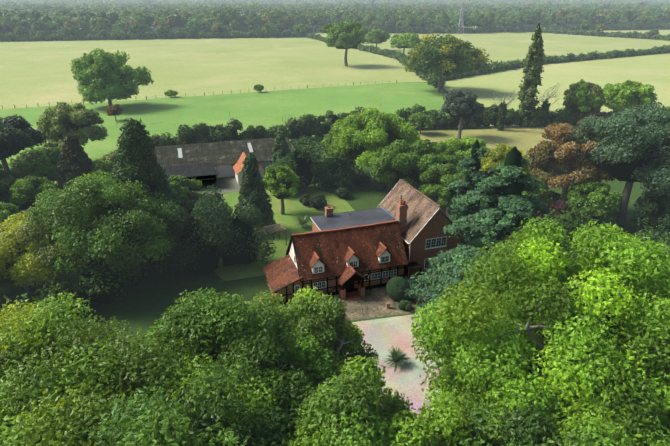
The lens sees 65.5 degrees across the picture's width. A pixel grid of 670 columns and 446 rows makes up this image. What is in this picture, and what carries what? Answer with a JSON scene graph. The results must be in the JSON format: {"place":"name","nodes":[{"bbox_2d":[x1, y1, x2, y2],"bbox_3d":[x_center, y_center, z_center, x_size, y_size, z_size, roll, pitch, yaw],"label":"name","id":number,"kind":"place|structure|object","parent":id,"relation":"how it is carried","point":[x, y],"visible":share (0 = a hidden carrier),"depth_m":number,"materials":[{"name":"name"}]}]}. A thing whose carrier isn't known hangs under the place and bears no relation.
{"place":"outdoors","nodes":[
{"label":"outdoors","id":0,"kind":"place"},
{"bbox_2d":[227,194,284,246],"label":"lawn","id":1,"kind":"structure","parent":0,"point":[277,216],"depth_m":81.17,"materials":[{"name":"green plant"}]},
{"bbox_2d":[213,187,354,280],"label":"lawn","id":2,"kind":"structure","parent":0,"point":[295,209],"depth_m":76.12,"materials":[{"name":"green plant"}]},
{"bbox_2d":[181,196,210,218],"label":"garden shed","id":3,"kind":"structure","parent":2,"relation":"on","point":[191,209],"depth_m":77.14,"materials":[{"name":"brown wood"}]},
{"bbox_2d":[180,185,233,241],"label":"broad tree","id":4,"kind":"object","parent":2,"relation":"on","point":[215,197],"visible":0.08,"depth_m":70.49,"materials":[{"name":"green plant"}]},
{"bbox_2d":[156,199,275,273],"bbox_3d":[-13.996,1.210,61.855,13.744,9.251,8.374,-12,26,-27],"label":"tree","id":5,"kind":"object","parent":2,"relation":"on","point":[200,247],"visible":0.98,"depth_m":60.45,"materials":[{"name":"green plant"}]},
{"bbox_2d":[255,224,286,245],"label":"pergola","id":6,"kind":"object","parent":2,"relation":"on","point":[279,225],"visible":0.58,"depth_m":69.48,"materials":[{"name":"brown wood"}]},
{"bbox_2d":[293,216,310,227],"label":"yucca","id":7,"kind":"object","parent":2,"relation":"on","point":[303,221],"visible":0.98,"depth_m":75.15,"materials":[{"name":"green plant"}]},
{"bbox_2d":[299,194,310,205],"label":"shrub","id":8,"kind":"object","parent":2,"relation":"on","point":[304,199],"visible":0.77,"depth_m":83.10,"materials":[{"name":"green plant"}]},
{"bbox_2d":[309,194,327,208],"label":"shrub","id":9,"kind":"object","parent":2,"relation":"on","point":[316,201],"visible":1,"depth_m":81.62,"materials":[{"name":"green plant"}]},
{"bbox_2d":[335,186,349,197],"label":"shrub","id":10,"kind":"object","parent":2,"relation":"on","point":[342,192],"visible":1,"depth_m":85.79,"materials":[{"name":"green plant"}]},
{"bbox_2d":[0,22,668,412],"bbox_3d":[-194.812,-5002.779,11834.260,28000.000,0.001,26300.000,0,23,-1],"label":"ground","id":11,"kind":"structure","parent":0,"point":[148,300],"depth_m":60.06,"materials":[{"name":"green plant"}]},
{"bbox_2d":[0,164,19,202],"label":"broad tree","id":12,"kind":"object","parent":11,"relation":"on","point":[7,178],"visible":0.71,"depth_m":73.18,"materials":[{"name":"green plant"}]},
{"bbox_2d":[0,201,24,221],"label":"broad tree","id":13,"kind":"object","parent":11,"relation":"on","point":[7,210],"visible":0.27,"depth_m":63.84,"materials":[{"name":"green plant"}]},
{"bbox_2d":[0,114,46,172],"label":"pine tree","id":14,"kind":"object","parent":11,"relation":"on","point":[17,135],"visible":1,"depth_m":78.25,"materials":[{"name":"green plant"}]},
{"bbox_2d":[4,175,56,212],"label":"broad tree","id":15,"kind":"object","parent":11,"relation":"on","point":[24,191],"visible":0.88,"depth_m":73.62,"materials":[{"name":"green plant"}]},
{"bbox_2d":[0,211,77,293],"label":"broad tree","id":16,"kind":"object","parent":11,"relation":"on","point":[19,266],"visible":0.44,"depth_m":52.86,"materials":[{"name":"green plant"}]},
{"bbox_2d":[35,139,63,149],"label":"broad tree","id":17,"kind":"object","parent":11,"relation":"on","point":[51,143],"visible":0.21,"depth_m":96.50,"materials":[{"name":"green plant"}]},
{"bbox_2d":[0,299,114,410],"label":"oak","id":18,"kind":"object","parent":11,"relation":"on","point":[8,316],"depth_m":22.60,"materials":[{"name":"green plant"}]},
{"bbox_2d":[55,133,92,193],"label":"cone tree","id":19,"kind":"object","parent":11,"relation":"on","point":[75,159],"visible":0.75,"depth_m":80.34,"materials":[{"name":"green plant"}]},
{"bbox_2d":[0,251,164,325],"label":"understorey","id":20,"kind":"object","parent":11,"relation":"on","point":[100,283],"visible":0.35,"depth_m":54.04,"materials":[{"name":"green plant"}]},
{"bbox_2d":[64,159,119,183],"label":"broad tree","id":21,"kind":"object","parent":11,"relation":"on","point":[101,166],"visible":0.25,"depth_m":80.86,"materials":[{"name":"green plant"}]},
{"bbox_2d":[16,171,181,275],"bbox_3d":[-25.678,1.206,57.632,16.672,13.563,16.859,0,23,-1],"label":"broad tree","id":22,"kind":"object","parent":11,"relation":"on","point":[99,219],"visible":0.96,"depth_m":53.31,"materials":[{"name":"green plant"}]},
{"bbox_2d":[0,292,199,445],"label":"oak","id":23,"kind":"object","parent":11,"relation":"on","point":[58,404],"visible":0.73,"depth_m":18.54,"materials":[{"name":"green plant"}]},
{"bbox_2d":[102,146,121,166],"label":"broad tree","id":24,"kind":"object","parent":11,"relation":"on","point":[109,156],"visible":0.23,"depth_m":88.89,"materials":[{"name":"green plant"}]},
{"bbox_2d":[111,117,191,276],"bbox_3d":[-22.323,-3.400,62.037,11.583,18.418,10.614,0,23,-1],"label":"cone tree","id":25,"kind":"object","parent":11,"relation":"on","point":[137,159],"visible":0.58,"depth_m":58.94,"materials":[{"name":"green plant"}]},
{"bbox_2d":[0,30,308,41],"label":"hedge","id":26,"kind":"object","parent":11,"relation":"on","point":[11,37],"visible":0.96,"depth_m":446.28,"materials":[{"name":"green plant"}]},
{"bbox_2d":[0,22,318,35],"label":"trees","id":27,"kind":"object","parent":11,"relation":"on","point":[280,27],"visible":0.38,"depth_m":496.96,"materials":[{"name":"green plant"}]},
{"bbox_2d":[0,14,319,33],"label":"tree line","id":28,"kind":"object","parent":11,"relation":"on","point":[105,23],"visible":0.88,"depth_m":487.10,"materials":[{"name":"green plant"}]},
{"bbox_2d":[14,21,305,39],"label":"tree line","id":29,"kind":"object","parent":11,"relation":"on","point":[215,27],"depth_m":446.47,"materials":[{"name":"green plant"}]},
{"bbox_2d":[164,90,177,96],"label":"bush","id":30,"kind":"object","parent":11,"relation":"on","point":[171,93],"visible":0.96,"depth_m":176.29,"materials":[{"name":"green plant"}]},
{"bbox_2d":[167,175,204,211],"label":"broad tree","id":31,"kind":"object","parent":11,"relation":"on","point":[181,185],"visible":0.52,"depth_m":72.66,"materials":[{"name":"green plant"}]},
{"bbox_2d":[92,364,293,445],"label":"oak","id":32,"kind":"object","parent":11,"relation":"on","point":[215,432],"visible":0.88,"depth_m":16.24,"materials":[{"name":"green plant"}]},
{"bbox_2d":[0,37,426,108],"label":"field","id":33,"kind":"structure","parent":11,"relation":"on","point":[33,73],"depth_m":261.63,"materials":[{"name":"green plant"}]},
{"bbox_2d":[189,177,239,194],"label":"barn yard","id":34,"kind":"structure","parent":11,"relation":"on","point":[228,184],"depth_m":92.62,"materials":[{"name":"grey concrete"}]},
{"bbox_2d":[152,137,291,189],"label":"barn","id":35,"kind":"structure","parent":11,"relation":"on","point":[215,160],"depth_m":96.81,"materials":[{"name":"metal"}]},
{"bbox_2d":[211,7,247,26],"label":"tree","id":36,"kind":"object","parent":11,"relation":"on","point":[226,15],"visible":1,"depth_m":513.71,"materials":[{"name":"green plant"}]},
{"bbox_2d":[121,287,339,444],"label":"oak","id":37,"kind":"object","parent":11,"relation":"on","point":[259,357],"visible":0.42,"depth_m":20.94,"materials":[{"name":"green plant"}]},
{"bbox_2d":[0,82,488,191],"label":"grass field","id":38,"kind":"structure","parent":11,"relation":"on","point":[267,109],"depth_m":160.68,"materials":[{"name":"green plant"}]},
{"bbox_2d":[8,146,60,181],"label":"broad tree","id":39,"kind":"object","parent":38,"relation":"on","point":[42,162],"visible":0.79,"depth_m":85.73,"materials":[{"name":"green plant"}]},
{"bbox_2d":[36,101,108,145],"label":"broad tree","id":40,"kind":"object","parent":38,"relation":"on","point":[56,122],"visible":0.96,"depth_m":99.52,"materials":[{"name":"green plant"}]},
{"bbox_2d":[69,48,153,105],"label":"broad tree","id":41,"kind":"object","parent":38,"relation":"on","point":[102,75],"visible":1,"depth_m":152.96,"materials":[{"name":"green plant"}]},
{"bbox_2d":[105,104,122,120],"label":"tree","id":42,"kind":"object","parent":38,"relation":"on","point":[115,109],"visible":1,"depth_m":141.07,"materials":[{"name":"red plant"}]},
{"bbox_2d":[1,80,396,125],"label":"field fence","id":43,"kind":"object","parent":38,"relation":"on","point":[204,94],"visible":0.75,"depth_m":178.65,"materials":[{"name":"wood"}]},
{"bbox_2d":[253,84,263,91],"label":"bush","id":44,"kind":"object","parent":38,"relation":"on","point":[259,87],"visible":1,"depth_m":185.63,"materials":[{"name":"green plant"}]},
{"bbox_2d":[232,152,264,184],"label":"outbuilding","id":45,"kind":"structure","parent":11,"relation":"on","point":[237,167],"depth_m":93.76,"materials":[{"name":"orange ceramic"}]},
{"bbox_2d":[234,152,276,238],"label":"cone tree","id":46,"kind":"object","parent":11,"relation":"on","point":[253,191],"visible":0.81,"depth_m":70.68,"materials":[{"name":"green plant"}]},
{"bbox_2d":[266,9,287,19],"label":"tree","id":47,"kind":"object","parent":11,"relation":"on","point":[275,13],"visible":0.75,"depth_m":547.62,"materials":[{"name":"green plant"}]},
{"bbox_2d":[270,134,290,166],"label":"cone tree","id":48,"kind":"object","parent":11,"relation":"on","point":[280,147],"visible":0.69,"depth_m":98.16,"materials":[{"name":"green plant"}]},
{"bbox_2d":[262,165,299,214],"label":"broad tree","id":49,"kind":"object","parent":11,"relation":"on","point":[278,184],"visible":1,"depth_m":76.91,"materials":[{"name":"green plant"}]},
{"bbox_2d":[258,440,315,445],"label":"tree","id":50,"kind":"object","parent":11,"relation":"on","point":[306,442],"visible":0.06,"depth_m":16.00,"materials":[{"name":"green plant"}]},
{"bbox_2d":[292,12,305,24],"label":"tree","id":51,"kind":"object","parent":11,"relation":"on","point":[298,17],"visible":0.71,"depth_m":560.27,"materials":[{"name":"green plant"}]},
{"bbox_2d":[242,285,380,386],"bbox_3d":[-1.601,11.383,29.505,7.946,16.734,7.846,0,23,-1],"label":"oak","id":52,"kind":"object","parent":11,"relation":"on","point":[325,321],"visible":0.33,"depth_m":26.38,"materials":[{"name":"green plant"}]},
{"bbox_2d":[268,135,364,192],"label":"tree","id":53,"kind":"object","parent":11,"relation":"on","point":[305,167],"visible":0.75,"depth_m":88.44,"materials":[{"name":"green plant"}]},
{"bbox_2d":[0,6,669,32],"bbox_3d":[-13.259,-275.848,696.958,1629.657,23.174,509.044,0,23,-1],"label":"woodland","id":54,"kind":"object","parent":11,"relation":"on","point":[183,16],"visible":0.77,"depth_m":600.37,"materials":[{"name":"green plant"}]},
{"bbox_2d":[0,1,669,10],"bbox_3d":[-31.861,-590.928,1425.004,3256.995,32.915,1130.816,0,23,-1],"label":"woodland","id":55,"kind":"object","parent":11,"relation":"on","point":[69,6],"visible":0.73,"depth_m":998.22,"materials":[{"name":"green plant"}]},
{"bbox_2d":[0,0,669,3],"bbox_3d":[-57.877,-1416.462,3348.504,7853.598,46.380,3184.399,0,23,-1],"label":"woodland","id":56,"kind":"object","parent":11,"relation":"on","point":[335,1],"visible":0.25,"depth_m":2010.46,"materials":[{"name":"green plant"}]},
{"bbox_2d":[321,124,353,159],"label":"broad tree","id":57,"kind":"object","parent":11,"relation":"on","point":[327,141],"visible":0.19,"depth_m":95.09,"materials":[{"name":"green plant"}]},
{"bbox_2d":[321,20,366,66],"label":"broad tree","id":58,"kind":"object","parent":11,"relation":"on","point":[345,35],"visible":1,"depth_m":250.93,"materials":[{"name":"green plant"}]},
{"bbox_2d":[353,173,370,186],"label":"shrub","id":59,"kind":"object","parent":11,"relation":"on","point":[363,180],"visible":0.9,"depth_m":91.25,"materials":[{"name":"green plant"}]},
{"bbox_2d":[260,355,471,445],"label":"oak","id":60,"kind":"object","parent":11,"relation":"on","point":[354,411],"visible":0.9,"depth_m":18.29,"materials":[{"name":"green plant"}]},
{"bbox_2d":[327,107,421,187],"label":"broad tree","id":61,"kind":"object","parent":11,"relation":"on","point":[363,136],"visible":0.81,"depth_m":85.52,"materials":[{"name":"green plant"}]},
{"bbox_2d":[305,32,445,87],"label":"hedge","id":62,"kind":"object","parent":11,"relation":"on","point":[400,57],"visible":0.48,"depth_m":302.04,"materials":[{"name":"green plant"}]},
{"bbox_2d":[329,286,426,320],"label":"forecourt","id":63,"kind":"structure","parent":11,"relation":"on","point":[372,303],"depth_m":56.09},
{"bbox_2d":[386,276,409,300],"bbox_3d":[6.928,7.129,57.139,2.716,2.574,2.703,0,23,-1],"label":"topiary ball","id":64,"kind":"object","parent":63,"relation":"on","point":[396,287],"visible":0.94,"depth_m":56.29,"materials":[{"name":"green plant"}]},
{"bbox_2d":[398,300,411,309],"bbox_3d":[7.428,8.700,55.214,1.254,1.071,1.583,-19,29,-37],"label":"shrub","id":65,"kind":"object","parent":63,"relation":"on","point":[405,304],"visible":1,"depth_m":55.00,"materials":[{"name":"green plant"}]},
{"bbox_2d":[365,28,390,46],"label":"broad tree","id":66,"kind":"object","parent":11,"relation":"on","point":[377,36],"visible":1,"depth_m":338.78,"materials":[{"name":"green plant"}]},
{"bbox_2d":[372,179,386,190],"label":"shrub","id":67,"kind":"object","parent":11,"relation":"on","point":[378,186],"visible":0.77,"depth_m":89.36,"materials":[{"name":"green plant"}]},
{"bbox_2d":[149,104,623,146],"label":"hedgerow","id":68,"kind":"object","parent":11,"relation":"on","point":[304,125],"visible":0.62,"depth_m":124.32,"materials":[{"name":"green plant"}]},
{"bbox_2d":[346,314,441,416],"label":"gravel drive","id":69,"kind":"structure","parent":11,"relation":"on","point":[382,336],"depth_m":48.18,"materials":[{"name":"beige gravel"}]},
{"bbox_2d":[381,345,410,372],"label":"spiky plant","id":70,"kind":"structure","parent":69,"relation":"on","point":[397,357],"depth_m":46.70,"materials":[{"name":"green plant"}]},
{"bbox_2d":[370,139,442,187],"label":"broad tree","id":71,"kind":"object","parent":11,"relation":"on","point":[404,161],"visible":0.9,"depth_m":79.58,"materials":[{"name":"green plant"}]},
{"bbox_2d":[408,110,435,133],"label":"broad tree","id":72,"kind":"object","parent":11,"relation":"on","point":[424,118],"visible":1,"depth_m":125.41,"materials":[{"name":"green plant"}]},
{"bbox_2d":[429,141,458,181],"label":"broad tree","id":73,"kind":"object","parent":11,"relation":"on","point":[445,152],"visible":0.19,"depth_m":90.26,"materials":[{"name":"green plant"}]},
{"bbox_2d":[404,33,491,91],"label":"broad tree","id":74,"kind":"object","parent":11,"relation":"on","point":[447,54],"visible":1,"depth_m":175.81,"materials":[{"name":"green plant"}]},
{"bbox_2d":[418,163,481,215],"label":"broad tree","id":75,"kind":"object","parent":11,"relation":"on","point":[441,177],"visible":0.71,"depth_m":74.48,"materials":[{"name":"green plant"}]},
{"bbox_2d":[441,90,484,138],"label":"pine tree","id":76,"kind":"object","parent":11,"relation":"on","point":[461,104],"visible":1,"depth_m":119.63,"materials":[{"name":"green plant"}]},
{"bbox_2d":[444,137,490,168],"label":"broad tree","id":77,"kind":"object","parent":11,"relation":"on","point":[461,148],"visible":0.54,"depth_m":92.66,"materials":[{"name":"green plant"}]},
{"bbox_2d":[447,140,492,245],"bbox_3d":[16.728,-2.528,63.832,8.927,15.978,8.960,10,25,23],"label":"cedar","id":78,"kind":"object","parent":11,"relation":"on","point":[472,164],"visible":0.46,"depth_m":61.65,"materials":[{"name":"green plant"}]},
{"bbox_2d":[390,158,572,181],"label":"shrubs","id":79,"kind":"object","parent":11,"relation":"on","point":[548,167],"depth_m":98.71,"materials":[{"name":"green plant"}]},
{"bbox_2d":[318,13,661,32],"bbox_3d":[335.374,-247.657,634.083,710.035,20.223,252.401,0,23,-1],"label":"tree line","id":80,"kind":"object","parent":11,"relation":"on","point":[480,20],"visible":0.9,"depth_m":541.38,"materials":[{"name":"green plant"}]},
{"bbox_2d":[404,147,580,319],"bbox_3d":[16.920,1.736,51.258,20.625,19.326,18.681,0,23,-1],"label":"cedar","id":81,"kind":"object","parent":11,"relation":"on","point":[501,215],"visible":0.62,"depth_m":48.31,"materials":[{"name":"green plant"}]},
{"bbox_2d":[317,21,669,33],"bbox_3d":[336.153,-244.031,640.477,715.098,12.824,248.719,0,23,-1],"label":"hedge","id":82,"kind":"object","parent":11,"relation":"on","point":[494,28],"visible":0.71,"depth_m":546.16,"materials":[{"name":"green plant"}]},
{"bbox_2d":[414,128,586,171],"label":"rough field","id":83,"kind":"structure","parent":11,"relation":"on","point":[524,140],"depth_m":126.17,"materials":[{"name":"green plant"}]},
{"bbox_2d":[492,89,516,130],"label":"bare tree","id":84,"kind":"object","parent":11,"relation":"on","point":[502,114],"visible":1,"depth_m":130.06,"materials":[{"name":"green plant"}]},
{"bbox_2d":[479,143,531,176],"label":"broad tree","id":85,"kind":"object","parent":11,"relation":"on","point":[499,152],"visible":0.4,"depth_m":83.56,"materials":[{"name":"green plant"}]},
{"bbox_2d":[437,385,580,445],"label":"oak","id":86,"kind":"object","parent":11,"relation":"on","point":[489,428],"visible":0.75,"depth_m":18.24,"materials":[{"name":"green plant"}]},
{"bbox_2d":[442,162,617,246],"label":"understorey","id":87,"kind":"object","parent":11,"relation":"on","point":[574,220],"visible":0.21,"depth_m":70.93,"materials":[{"name":"green plant"}]},
{"bbox_2d":[517,23,545,126],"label":"column tree","id":88,"kind":"object","parent":11,"relation":"on","point":[532,70],"visible":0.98,"depth_m":129.82,"materials":[{"name":"green plant"}]},
{"bbox_2d":[521,173,548,202],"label":"broad tree","id":89,"kind":"object","parent":11,"relation":"on","point":[543,195],"visible":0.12,"depth_m":74.14,"materials":[{"name":"green plant"}]},
{"bbox_2d":[410,217,669,443],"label":"oak","id":90,"kind":"object","parent":11,"relation":"on","point":[556,322],"visible":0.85,"depth_m":20.61,"materials":[{"name":"green plant"}]},
{"bbox_2d":[537,81,559,126],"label":"bare tree","id":91,"kind":"object","parent":11,"relation":"on","point":[545,105],"visible":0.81,"depth_m":133.98,"materials":[{"name":"brown plant"}]},
{"bbox_2d":[534,200,570,222],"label":"shrub","id":92,"kind":"object","parent":11,"relation":"on","point":[556,206],"visible":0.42,"depth_m":72.30,"materials":[{"name":"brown plant"}]},
{"bbox_2d":[443,45,669,80],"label":"field hedge","id":93,"kind":"object","parent":11,"relation":"on","point":[511,64],"depth_m":280.75,"materials":[{"name":"green plant"}]},
{"bbox_2d":[526,117,614,199],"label":"broad tree","id":94,"kind":"object","parent":11,"relation":"on","point":[556,150],"visible":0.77,"depth_m":75.06,"materials":[{"name":"brown plant"}]},
{"bbox_2d":[562,79,605,126],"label":"broad tree","id":95,"kind":"object","parent":11,"relation":"on","point":[581,97],"visible":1,"depth_m":131.86,"materials":[{"name":"green plant"}]},
{"bbox_2d":[509,387,669,445],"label":"oak","id":96,"kind":"object","parent":11,"relation":"on","point":[590,433],"visible":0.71,"depth_m":17.52,"materials":[{"name":"green plant"}]},
{"bbox_2d":[565,180,623,216],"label":"broad tree","id":97,"kind":"object","parent":11,"relation":"on","point":[596,192],"visible":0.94,"depth_m":71.99,"materials":[{"name":"green plant"}]},
{"bbox_2d":[586,109,605,117],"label":"shrub","id":98,"kind":"object","parent":11,"relation":"on","point":[598,113],"visible":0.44,"depth_m":125.02,"materials":[{"name":"brown plant"}]},
{"bbox_2d":[526,25,669,40],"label":"field hedge","id":99,"kind":"object","parent":11,"relation":"on","point":[629,34],"depth_m":481.87,"materials":[{"name":"green plant"}]},
{"bbox_2d":[565,101,669,226],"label":"pine tree","id":100,"kind":"object","parent":11,"relation":"on","point":[633,145],"visible":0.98,"depth_m":67.86,"materials":[{"name":"green plant"}]},
{"bbox_2d":[580,20,659,36],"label":"hedge tree","id":101,"kind":"object","parent":11,"relation":"on","point":[585,24],"visible":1,"depth_m":480.80,"materials":[{"name":"green plant"}]},
{"bbox_2d":[602,80,657,110],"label":"broad tree","id":102,"kind":"object","parent":11,"relation":"on","point":[622,96],"visible":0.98,"depth_m":133.46,"materials":[{"name":"green plant"}]},
{"bbox_2d":[629,187,669,241],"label":"tree","id":103,"kind":"object","parent":11,"relation":"on","point":[655,212],"visible":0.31,"depth_m":71.15,"materials":[{"name":"green plant"}]},
{"bbox_2d":[630,226,669,261],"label":"tree","id":104,"kind":"object","parent":11,"relation":"on","point":[666,241],"visible":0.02,"depth_m":65.30,"materials":[{"name":"green plant"}]},
{"bbox_2d":[262,179,460,303],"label":"house","id":105,"kind":"structure","parent":0,"point":[355,255],"depth_m":59.23,"materials":[{"name":"brick"}]},
{"bbox_2d":[315,32,669,63],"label":"field","id":106,"kind":"structure","parent":0,"point":[503,46],"depth_m":404.05,"materials":[{"name":"green plant"}]},
{"bbox_2d":[361,26,369,37],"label":"broad tree","id":107,"kind":"object","parent":106,"relation":"on","point":[366,30],"visible":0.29,"depth_m":401.04,"materials":[{"name":"green plant"}]},
{"bbox_2d":[390,32,421,52],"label":"broad tree","id":108,"kind":"object","parent":106,"relation":"on","point":[406,40],"visible":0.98,"depth_m":301.67,"materials":[{"name":"green plant"}]},
{"bbox_2d":[454,3,469,33],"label":"pylon","id":109,"kind":"object","parent":106,"relation":"on","point":[462,14],"visible":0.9,"depth_m":521.31,"materials":[{"name":"metal"}]},
{"bbox_2d":[443,53,669,128],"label":"field","id":110,"kind":"structure","parent":0,"point":[653,69],"depth_m":218.15,"materials":[{"name":"green plant"}]},
{"bbox_2d":[603,29,669,37],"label":"field","id":111,"kind":"structure","parent":0,"point":[664,32],"depth_m":564.41,"materials":[{"name":"beige plant"}]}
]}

